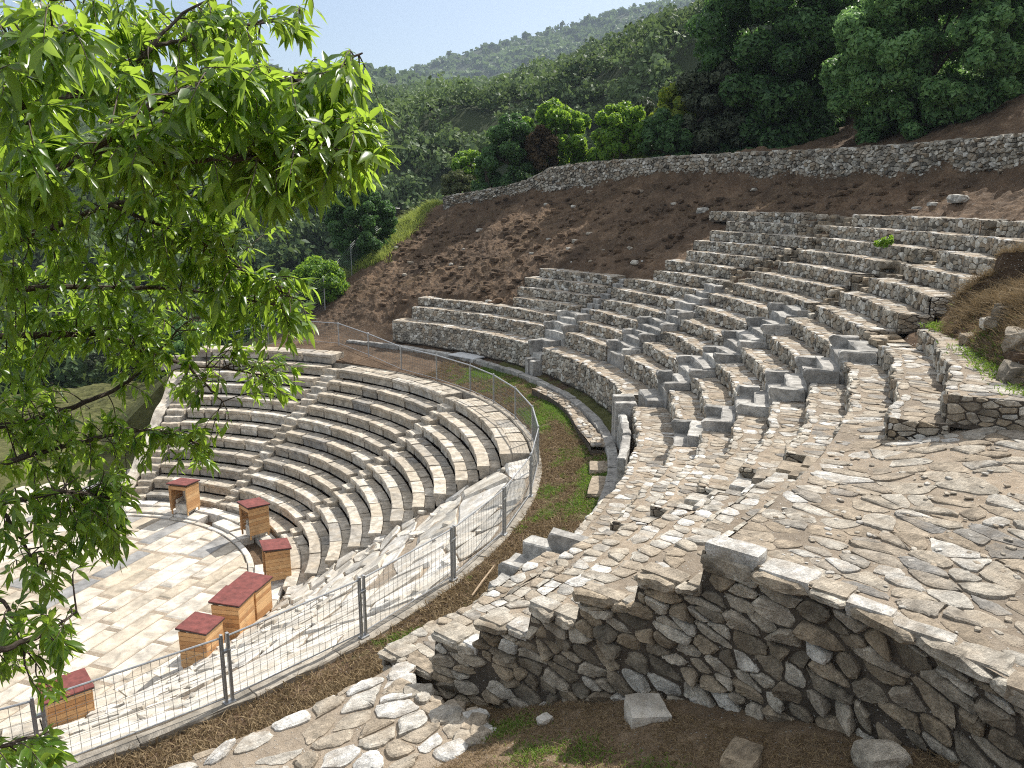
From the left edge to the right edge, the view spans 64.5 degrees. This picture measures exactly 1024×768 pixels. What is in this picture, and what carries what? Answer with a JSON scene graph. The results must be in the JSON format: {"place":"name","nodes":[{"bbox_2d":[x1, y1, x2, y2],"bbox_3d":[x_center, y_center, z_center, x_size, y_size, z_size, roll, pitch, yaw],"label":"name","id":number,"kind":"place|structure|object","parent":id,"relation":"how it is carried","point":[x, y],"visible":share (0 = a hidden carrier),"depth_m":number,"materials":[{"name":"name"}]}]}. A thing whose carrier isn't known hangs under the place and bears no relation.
{"place":"outdoors","nodes":[
{"label":"outdoors","id":0,"kind":"place"},
{"bbox_2d":[0,468,247,736],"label":"orchestra floor","id":1,"kind":"structure","parent":0,"point":[156,592],"depth_m":26.29,"materials":[{"name":"stone"}]},
{"bbox_2d":[0,0,674,77],"label":"sky","id":2,"kind":"structure","parent":0,"point":[399,34],"materials":[{"name":"blue"}]},
{"bbox_2d":[0,2,1023,767],"bbox_3d":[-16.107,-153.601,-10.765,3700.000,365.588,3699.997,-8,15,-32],"label":"ground","id":3,"kind":"structure","parent":0,"point":[992,194],"depth_m":41.89,"materials":[{"name":"brown soil"}]},
{"bbox_2d":[0,314,87,386],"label":"valley tree","id":4,"kind":"object","parent":3,"relation":"on","point":[33,347],"visible":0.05,"depth_m":68.54,"materials":[{"name":"green plant"}]},
{"bbox_2d":[82,314,173,379],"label":"valley tree","id":5,"kind":"object","parent":3,"relation":"on","point":[92,362],"visible":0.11,"depth_m":65.89,"materials":[{"name":"green plant"}]},
{"bbox_2d":[2,500,284,740],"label":"gutter paving","id":6,"kind":"structure","parent":3,"relation":"on","point":[226,524],"depth_m":30.48,"materials":[{"name":"stone"}]},
{"bbox_2d":[38,668,94,727],"bbox_3d":[-10.526,7.683,19.241,1.060,1.287,0.889,-11,17,-39],"label":"wooden cover","id":7,"kind":"object","parent":6,"relation":"on","point":[76,677],"visible":0.46,"depth_m":19.00,"materials":[{"name":"brown wood"}]},
{"bbox_2d":[166,478,199,515],"bbox_3d":[-13.278,4.546,32.901,0.910,1.328,0.909,4,13,15],"label":"wooden cover","id":8,"kind":"object","parent":6,"relation":"on","point":[188,486],"visible":0.95,"depth_m":32.74,"materials":[{"name":"brown wood"}]},
{"bbox_2d":[175,491,195,513],"bbox_3d":[-13.270,4.743,32.976,0.590,0.910,0.580,4,13,15],"label":"marble throne","id":9,"kind":"object","parent":6,"relation":"on","point":[180,504],"visible":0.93,"depth_m":32.82,"materials":[{"name":"white stone"}]},
{"bbox_2d":[175,611,224,668],"bbox_3d":[-8.390,7.034,21.972,0.909,1.338,0.910,3,13,12],"label":"wooden cover","id":10,"kind":"object","parent":6,"relation":"on","point":[199,627],"visible":0.72,"depth_m":21.63,"materials":[{"name":"brown wood"}]},
{"bbox_2d":[208,585,255,639],"bbox_3d":[-8.034,6.694,23.440,0.929,1.348,1.010,2,13,9],"label":"wooden cover","id":11,"kind":"object","parent":6,"relation":"on","point":[236,609],"visible":0.85,"depth_m":23.05,"materials":[{"name":"brown wood"}]},
{"bbox_2d":[229,571,272,620],"bbox_3d":[-7.845,6.493,24.503,0.909,1.268,0.970,3,13,13],"label":"wooden cover","id":12,"kind":"object","parent":6,"relation":"on","point":[260,584],"visible":0.7,"depth_m":24.36,"materials":[{"name":"brown wood"}]},
{"bbox_2d":[236,497,269,539],"bbox_3d":[-9.723,5.063,30.636,0.909,1.328,0.910,-12,17,-41],"label":"wooden cover","id":13,"kind":"object","parent":6,"relation":"on","point":[250,509],"visible":1,"depth_m":30.41,"materials":[{"name":"brown wood"}]},
{"bbox_2d":[246,514,265,537],"bbox_3d":[-9.701,5.262,30.702,0.580,0.910,0.590,-12,17,-41],"label":"marble throne","id":14,"kind":"object","parent":6,"relation":"on","point":[248,530],"visible":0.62,"depth_m":30.63,"materials":[{"name":"white stone"}]},
{"bbox_2d":[259,538,291,580],"bbox_3d":[-7.839,5.900,27.011,0.909,1.308,0.910,-6,14,-24],"label":"wooden cover","id":15,"kind":"object","parent":6,"relation":"on","point":[276,558],"visible":0.91,"depth_m":26.68,"materials":[{"name":"brown wood"}]},
{"bbox_2d":[121,371,189,496],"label":"end retaining wall","id":16,"kind":"structure","parent":3,"relation":"on","point":[159,413],"depth_m":37.85,"materials":[{"name":"stone"}]},
{"bbox_2d":[132,361,208,499],"bbox_3d":[-15.866,2.187,37.417,1.049,5.111,7.823,1,13,3],"label":"marble stairway","id":17,"kind":"object","parent":3,"relation":"on","point":[177,414],"visible":0.34,"depth_m":36.96,"materials":[{"name":"beige stone"}]},
{"bbox_2d":[158,317,225,354],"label":"valley tree","id":18,"kind":"object","parent":3,"relation":"on","point":[179,346],"visible":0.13,"depth_m":56.95,"materials":[{"name":"green plant"}]},
{"bbox_2d":[0,0,405,767],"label":"leaning tree","id":19,"kind":"object","parent":3,"relation":"on","point":[272,142],"visible":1,"depth_m":3.69,"materials":[{"name":"green plant"}]},
{"bbox_2d":[146,345,343,508],"bbox_3d":[-13.100,1.676,37.655,7.736,5.362,8.923,4,13,15],"label":"marble seating wedge","id":20,"kind":"object","parent":3,"relation":"on","point":[225,487],"visible":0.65,"depth_m":37.13,"materials":[{"name":"beige stone"}]},
{"bbox_2d":[222,296,283,344],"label":"valley tree","id":21,"kind":"object","parent":3,"relation":"on","point":[249,333],"visible":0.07,"depth_m":55.76,"materials":[{"name":"green plant"}]},
{"bbox_2d":[1,459,532,767],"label":"broken marble slope","id":22,"kind":"structure","parent":3,"relation":"on","point":[424,526],"depth_m":19.72,"materials":[{"name":"white stone"}]},
{"bbox_2d":[18,68,515,138],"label":"hillside woods","id":23,"kind":"object","parent":3,"relation":"on","point":[477,81],"visible":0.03,"depth_m":344.69,"materials":[{"name":"green plant"}]},
{"bbox_2d":[218,368,342,510],"bbox_3d":[-10.150,2.508,35.904,0.745,5.183,7.844,7,14,26],"label":"marble stairway","id":24,"kind":"object","parent":3,"relation":"on","point":[311,398],"visible":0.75,"depth_m":36.04,"materials":[{"name":"beige stone"}]},
{"bbox_2d":[62,355,541,767],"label":"fence kerb","id":25,"kind":"structure","parent":3,"relation":"on","point":[86,760],"depth_m":14.05,"materials":[{"name":"concrete"}]},
{"bbox_2d":[0,321,538,767],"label":"fence","id":26,"kind":"object","parent":25,"relation":"on","point":[533,457],"visible":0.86,"depth_m":14.71,"materials":[{"name":"metal"}]},
{"bbox_2d":[287,255,349,306],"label":"valley tree","id":27,"kind":"object","parent":3,"relation":"on","point":[320,267],"visible":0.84,"depth_m":47.52,"materials":[{"name":"green plant"}]},
{"bbox_2d":[267,206,397,340],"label":"wire fence","id":28,"kind":"object","parent":3,"relation":"on","point":[351,254],"visible":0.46,"depth_m":47.61,"materials":[{"name":"metal"}]},
{"bbox_2d":[169,660,496,767],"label":"rubble wall","id":29,"kind":"structure","parent":3,"relation":"on","point":[396,716],"depth_m":9.25,"materials":[{"name":"stone"}]},
{"bbox_2d":[226,366,461,537],"bbox_3d":[-7.848,2.528,34.899,8.920,4.920,7.594,-8,15,-32],"label":"marble seating wedge","id":30,"kind":"object","parent":3,"relation":"on","point":[295,512],"visible":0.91,"depth_m":34.02,"materials":[{"name":"beige stone"}]},
{"bbox_2d":[87,358,607,767],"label":"dry weeds","id":31,"kind":"object","parent":3,"relation":"on","point":[365,672],"visible":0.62,"depth_m":15.65,"materials":[{"name":"plant"}]},
{"bbox_2d":[471,566,493,595],"bbox_3d":[-0.569,3.957,16.354,0.048,0.089,1.258,4,14,18],"label":"dry stick","id":32,"kind":"object","parent":31,"relation":"on","point":[483,579],"visible":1,"depth_m":16.19,"materials":[{"name":"brown wood"}]},
{"bbox_2d":[1,0,696,109],"bbox_3d":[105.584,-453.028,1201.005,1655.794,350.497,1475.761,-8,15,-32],"label":"mountain woods","id":33,"kind":"object","parent":3,"relation":"on","point":[560,41],"visible":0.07,"depth_m":1266.58,"materials":[{"name":"green plant"}]},
{"bbox_2d":[323,174,398,271],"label":"conical evergreen","id":34,"kind":"object","parent":3,"relation":"on","point":[337,219],"visible":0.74,"depth_m":51.49,"materials":[{"name":"green plant"}]},
{"bbox_2d":[280,396,459,537],"bbox_3d":[-5.449,3.522,31.451,7.795,5.162,0.872,-8,15,-32],"label":"marble stairway","id":35,"kind":"object","parent":3,"relation":"on","point":[433,417],"visible":0.62,"depth_m":31.57,"materials":[{"name":"beige stone"}]},
{"bbox_2d":[315,197,442,297],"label":"tall grass","id":36,"kind":"structure","parent":3,"relation":"on","point":[403,225],"depth_m":53.35,"materials":[{"name":"green plant"}]},
{"bbox_2d":[395,208,399,217],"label":"flood lamp","id":37,"kind":"object","parent":3,"relation":"on","point":[397,212],"visible":0.57,"depth_m":57.95,"materials":[{"name":"grey metal"}]},
{"bbox_2d":[395,207,414,218],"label":"valley tree","id":38,"kind":"object","parent":3,"relation":"on","point":[405,212],"visible":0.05,"depth_m":63.11,"materials":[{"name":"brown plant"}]},
{"bbox_2d":[283,398,529,592],"bbox_3d":[-3.974,3.955,28.636,8.207,4.924,7.589,-4,13,-15],"label":"marble seating wedge","id":39,"kind":"object","parent":3,"relation":"on","point":[322,552],"visible":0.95,"depth_m":28.30,"materials":[{"name":"white stone"}]},
{"bbox_2d":[440,169,477,195],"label":"shrub","id":40,"kind":"object","parent":3,"relation":"on","point":[461,182],"visible":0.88,"depth_m":55.71,"materials":[{"name":"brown plant"}]},
{"bbox_2d":[450,149,483,179],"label":"shrub","id":41,"kind":"object","parent":3,"relation":"on","point":[464,160],"visible":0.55,"depth_m":57.14,"materials":[{"name":"green plant"}]},
{"bbox_2d":[448,352,485,359],"bbox_3d":[-2.121,-1.325,38.152,1.700,0.060,0.840,12,17,41],"label":"white board","id":42,"kind":"object","parent":3,"relation":"on","point":[466,355],"visible":1,"depth_m":38.07,"materials":[{"name":"white"}]},
{"bbox_2d":[470,154,501,192],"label":"shrub","id":43,"kind":"object","parent":3,"relation":"on","point":[484,179],"visible":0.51,"depth_m":54.46,"materials":[{"name":"green plant"}]},
{"bbox_2d":[346,339,630,510],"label":"stone kerb","id":44,"kind":"structure","parent":3,"relation":"on","point":[617,463],"depth_m":26.22,"materials":[{"name":"grey stone"}]},
{"bbox_2d":[611,394,636,447],"bbox_3d":[3.624,1.176,24.834,1.056,1.622,0.824,0,13,0],"label":"stair base","id":45,"kind":"object","parent":44,"relation":"on","point":[623,403],"visible":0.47,"depth_m":24.48,"materials":[{"name":"grey stone"}]},
{"bbox_2d":[370,364,606,646],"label":"grass","id":46,"kind":"structure","parent":3,"relation":"on","point":[548,406],"depth_m":24.76,"materials":[{"name":"green plant"}]},
{"bbox_2d":[0,0,1015,394],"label":"hillside woods","id":47,"kind":"object","parent":3,"relation":"on","point":[560,78],"visible":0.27,"depth_m":123.25,"materials":[{"name":"green plant"}]},
{"bbox_2d":[392,268,625,367],"bbox_3d":[-0.356,-3.651,39.727,6.014,3.795,11.106,-12,17,-42],"label":"rubble seating wedge","id":48,"kind":"object","parent":3,"relation":"on","point":[514,334],"visible":0.95,"depth_m":38.63,"materials":[{"name":"stone"}]},
{"bbox_2d":[480,112,539,186],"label":"shrub","id":49,"kind":"object","parent":3,"relation":"on","point":[515,128],"visible":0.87,"depth_m":53.09,"materials":[{"name":"green plant"}]},
{"bbox_2d":[488,535,551,588],"bbox_3d":[0.234,3.743,14.679,0.977,1.598,1.356,8,15,31],"label":"stair base","id":50,"kind":"object","parent":3,"relation":"on","point":[534,546],"visible":0.27,"depth_m":14.74,"materials":[{"name":"grey stone"}]},
{"bbox_2d":[525,356,541,376],"bbox_3d":[0.962,-0.745,34.373,0.614,0.744,0.645,-7,15,-27],"label":"stair base","id":51,"kind":"object","parent":3,"relation":"on","point":[533,366],"visible":0.93,"depth_m":34.12,"materials":[{"name":"grey stone"}]},
{"bbox_2d":[522,124,558,172],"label":"shrub","id":52,"kind":"object","parent":3,"relation":"on","point":[542,137],"visible":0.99,"depth_m":52.41,"materials":[{"name":"brown plant"}]},
{"bbox_2d":[520,97,596,175],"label":"broadleaf tree","id":53,"kind":"object","parent":3,"relation":"on","point":[563,119],"visible":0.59,"depth_m":54.03,"materials":[{"name":"green plant"}]},
{"bbox_2d":[532,386,604,455],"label":"rubble wall","id":54,"kind":"structure","parent":3,"relation":"on","point":[580,422],"depth_m":27.74,"materials":[{"name":"stone"}]},
{"bbox_2d":[531,278,624,360],"bbox_3d":[3.211,-2.669,35.579,5.355,3.614,1.680,-8,15,-32],"label":"stone stairway","id":55,"kind":"object","parent":3,"relation":"on","point":[554,336],"visible":0.42,"depth_m":35.17,"materials":[{"name":"grey stone"}]},
{"bbox_2d":[571,143,608,163],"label":"shrub","id":56,"kind":"object","parent":3,"relation":"on","point":[589,155],"visible":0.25,"depth_m":53.75,"materials":[{"name":"green plant"}]},
{"bbox_2d":[587,476,605,498],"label":"flat slab","id":57,"kind":"structure","parent":3,"relation":"on","point":[596,485],"depth_m":21.39,"materials":[{"name":"stone"}]},
{"bbox_2d":[589,461,607,473],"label":"flat slab","id":58,"kind":"structure","parent":3,"relation":"on","point":[597,467],"depth_m":23.02,"materials":[{"name":"stone"}]},
{"bbox_2d":[542,154,655,171],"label":"tall grass","id":59,"kind":"structure","parent":3,"relation":"on","point":[638,157],"depth_m":48.47,"materials":[{"name":"green plant"}]},
{"bbox_2d":[590,100,649,163],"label":"shrub","id":60,"kind":"object","parent":3,"relation":"on","point":[624,118],"visible":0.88,"depth_m":48.41,"materials":[{"name":"green plant"}]},
{"bbox_2d":[616,96,655,159],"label":"shrub","id":61,"kind":"object","parent":3,"relation":"on","point":[647,104],"visible":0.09,"depth_m":56.40,"materials":[{"name":"green plant"}]},
{"bbox_2d":[349,178,970,309],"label":"earth clods","id":62,"kind":"object","parent":3,"relation":"on","point":[841,190],"visible":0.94,"depth_m":43.05,"materials":[{"name":"soil"}]},
{"bbox_2d":[635,107,693,157],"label":"shrub","id":63,"kind":"object","parent":3,"relation":"on","point":[675,138],"visible":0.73,"depth_m":47.19,"materials":[{"name":"green plant"}]},
{"bbox_2d":[648,81,702,153],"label":"shrub","id":64,"kind":"object","parent":3,"relation":"on","point":[670,99],"visible":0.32,"depth_m":48.56,"materials":[{"name":"green plant"}]},
{"bbox_2d":[347,171,1005,305],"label":"dead stalks","id":65,"kind":"object","parent":3,"relation":"on","point":[603,226],"visible":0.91,"depth_m":45.04,"materials":[{"name":"plant"}]},
{"bbox_2d":[542,211,823,397],"bbox_3d":[7.273,-3.496,32.629,11.158,6.650,8.422,-8,15,-32],"label":"rubble seating wedge","id":66,"kind":"object","parent":3,"relation":"on","point":[627,308],"visible":0.89,"depth_m":33.01,"materials":[{"name":"stone"}]},
{"bbox_2d":[377,410,1023,767],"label":"rubble terrace","id":67,"kind":"object","parent":3,"relation":"on","point":[711,602],"visible":0.88,"depth_m":8.36,"materials":[{"name":"stone"}]},
{"bbox_2d":[748,418,1023,654],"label":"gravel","id":68,"kind":"structure","parent":67,"relation":"on","point":[976,628],"depth_m":8.51,"materials":[{"name":"stone"}]},
{"bbox_2d":[696,207,708,213],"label":"boulder","id":69,"kind":"object","parent":3,"relation":"on","point":[701,210],"visible":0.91,"depth_m":40.13,"materials":[{"name":"stone"}]},
{"bbox_2d":[602,456,817,534],"bbox_3d":[2.665,2.461,13.243,4.648,3.150,1.268,8,15,31],"label":"stone stairway","id":70,"kind":"object","parent":3,"relation":"on","point":[740,486],"visible":0.2,"depth_m":12.58,"materials":[{"name":"beige stone"}]},
{"bbox_2d":[675,51,754,153],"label":"broadleaf tree","id":71,"kind":"object","parent":3,"relation":"on","point":[712,112],"visible":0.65,"depth_m":47.58,"materials":[{"name":"green plant"}]},
{"bbox_2d":[607,214,852,370],"bbox_3d":[8.412,-3.391,30.204,9.301,5.693,3.460,-4,13,-17],"label":"stone stairway","id":72,"kind":"object","parent":3,"relation":"on","point":[689,302],"visible":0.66,"depth_m":30.35,"materials":[{"name":"grey stone"}]},
{"bbox_2d":[442,132,1023,209],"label":"rubble retaining wall","id":73,"kind":"structure","parent":3,"relation":"on","point":[1000,153],"depth_m":38.84,"materials":[{"name":"stone"}]},
{"bbox_2d":[684,0,863,152],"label":"broadleaf tree","id":74,"kind":"object","parent":3,"relation":"on","point":[790,47],"visible":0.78,"depth_m":46.13,"materials":[{"name":"green plant"}]},
{"bbox_2d":[547,329,1023,553],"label":"rubble seating wedge","id":75,"kind":"object","parent":3,"relation":"on","point":[927,386],"visible":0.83,"depth_m":14.64,"materials":[{"name":"stone"}]},
{"bbox_2d":[672,331,912,446],"bbox_3d":[6.329,0.521,18.511,5.314,3.287,2.196,1,13,3],"label":"stone stairway","id":76,"kind":"object","parent":3,"relation":"on","point":[795,380],"visible":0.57,"depth_m":18.57,"materials":[{"name":"grey stone"}]},
{"bbox_2d":[591,214,1009,412],"bbox_3d":[8.340,-2.170,26.804,10.952,6.656,7.496,0,13,1],"label":"rubble seating wedge","id":77,"kind":"object","parent":3,"relation":"on","point":[809,278],"visible":0.85,"depth_m":27.04,"materials":[{"name":"stone"}]},
{"bbox_2d":[873,234,893,248],"bbox_3d":[10.767,-4.113,23.384,0.512,0.406,0.568,-8,15,-32],"label":"tuft","id":78,"kind":"object","parent":77,"relation":"on","point":[883,243],"visible":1,"depth_m":23.30,"materials":[{"name":"green plant"}]},
{"bbox_2d":[637,220,996,408],"bbox_3d":[8.671,-1.580,24.210,10.493,6.557,2.541,2,13,7],"label":"stone stairway","id":79,"kind":"object","parent":3,"relation":"on","point":[655,397],"visible":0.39,"depth_m":24.26,"materials":[{"name":"grey stone"}]},
{"bbox_2d":[631,221,1023,454],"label":"rubble seating wedge","id":80,"kind":"object","parent":3,"relation":"on","point":[882,306],"visible":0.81,"depth_m":21.27,"materials":[{"name":"stone"}]},
{"bbox_2d":[809,1,890,127],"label":"broadleaf tree","id":81,"kind":"object","parent":3,"relation":"on","point":[817,88],"visible":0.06,"depth_m":48.07,"materials":[{"name":"green plant"}]},
{"bbox_2d":[818,0,1023,144],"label":"broadleaf tree","id":82,"kind":"object","parent":3,"relation":"on","point":[876,84],"visible":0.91,"depth_m":37.34,"materials":[{"name":"green plant"}]},
{"bbox_2d":[927,202,937,205],"bbox_3d":[14.913,-6.369,28.759,0.249,0.164,0.474,-2,13,-8],"label":"boulder","id":83,"kind":"object","parent":3,"relation":"on","point":[931,203],"visible":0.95,"depth_m":28.63,"materials":[{"name":"stone"}]},
{"bbox_2d":[946,194,968,202],"bbox_3d":[15.354,-6.381,27.953,0.447,0.311,0.860,-2,13,-10],"label":"boulder","id":84,"kind":"object","parent":3,"relation":"on","point":[956,198],"visible":1,"depth_m":27.71,"materials":[{"name":"stone"}]},
{"bbox_2d":[979,31,1023,83],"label":"broadleaf tree","id":85,"kind":"object","parent":3,"relation":"on","point":[1019,38],"visible":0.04,"depth_m":40.24,"materials":[{"name":"green plant"}]},
{"bbox_2d":[438,698,957,767],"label":"pit ground","id":86,"kind":"structure","parent":0,"point":[716,712],"depth_m":7.81,"materials":[{"name":"soil"}]},
{"bbox_2d":[536,712,553,725],"bbox_3d":[0.363,3.704,8.934,0.180,0.109,0.151,-8,15,-32],"label":"loose stone","id":87,"kind":"object","parent":86,"relation":"on","point":[543,717],"visible":0.93,"depth_m":8.90,"materials":[{"name":"stone"}]},
{"bbox_2d":[471,706,695,767],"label":"weeds","id":88,"kind":"object","parent":86,"relation":"on","point":[513,724],"visible":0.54,"depth_m":8.06,"materials":[{"name":"green plant"}]},
{"bbox_2d":[624,693,671,728],"bbox_3d":[1.383,3.463,8.384,0.436,0.363,0.474,-2,13,-7],"label":"stone block","id":89,"kind":"object","parent":86,"relation":"on","point":[642,709],"depth_m":8.28,"materials":[{"name":"stone"}]},
{"bbox_2d":[689,697,696,703],"bbox_3d":[1.962,3.273,8.477,0.224,0.133,0.178,-3,13,-14],"label":"loose stone","id":90,"kind":"object","parent":86,"relation":"on","point":[693,699],"visible":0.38,"depth_m":8.40,"materials":[{"name":"stone"}]},
{"bbox_2d":[432,699,960,767],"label":"straw","id":91,"kind":"object","parent":86,"relation":"on","point":[547,726],"visible":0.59,"depth_m":7.92,"materials":[{"name":"brown plant"}]},
{"bbox_2d":[720,736,763,767],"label":"loose stone","id":92,"kind":"object","parent":86,"relation":"on","point":[738,752],"visible":0.99,"depth_m":6.99,"materials":[{"name":"beige stone"}]},
{"bbox_2d":[850,739,912,767],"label":"loose stone","id":93,"kind":"object","parent":86,"relation":"on","point":[875,753],"visible":0.98,"depth_m":6.50,"materials":[{"name":"grey stone"}]},
{"bbox_2d":[948,251,1023,365],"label":"earth bank","id":94,"kind":"structure","parent":0,"point":[1015,260],"depth_m":16.34,"materials":[{"name":"brown soil"}]},
{"bbox_2d":[919,287,1023,395],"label":"weeds","id":95,"kind":"object","parent":94,"relation":"on","point":[968,352],"visible":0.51,"depth_m":13.41,"materials":[{"name":"green plant"}]},
{"bbox_2d":[934,239,1023,384],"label":"dry scrub","id":96,"kind":"object","parent":94,"relation":"on","point":[948,328],"visible":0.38,"depth_m":15.62,"materials":[{"name":"plant"}]},
{"bbox_2d":[937,239,1023,356],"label":"dead brush","id":97,"kind":"object","parent":94,"relation":"on","point":[1009,296],"visible":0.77,"depth_m":15.45,"materials":[{"name":"plant"}]},
{"bbox_2d":[952,285,1023,364],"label":"bank rubble","id":98,"kind":"object","parent":94,"relation":"on","point":[1015,356],"visible":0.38,"depth_m":13.81,"materials":[{"name":"stone"}]},
{"bbox_2d":[996,359,1023,385],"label":"rock","id":99,"kind":"object","parent":94,"relation":"on","point":[1010,371],"visible":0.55,"depth_m":11.66,"materials":[{"name":"stone"}]},
{"bbox_2d":[1001,326,1023,352],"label":"rock","id":100,"kind":"object","parent":94,"relation":"on","point":[1009,334],"visible":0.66,"depth_m":12.28,"materials":[{"name":"stone"}]}
]}

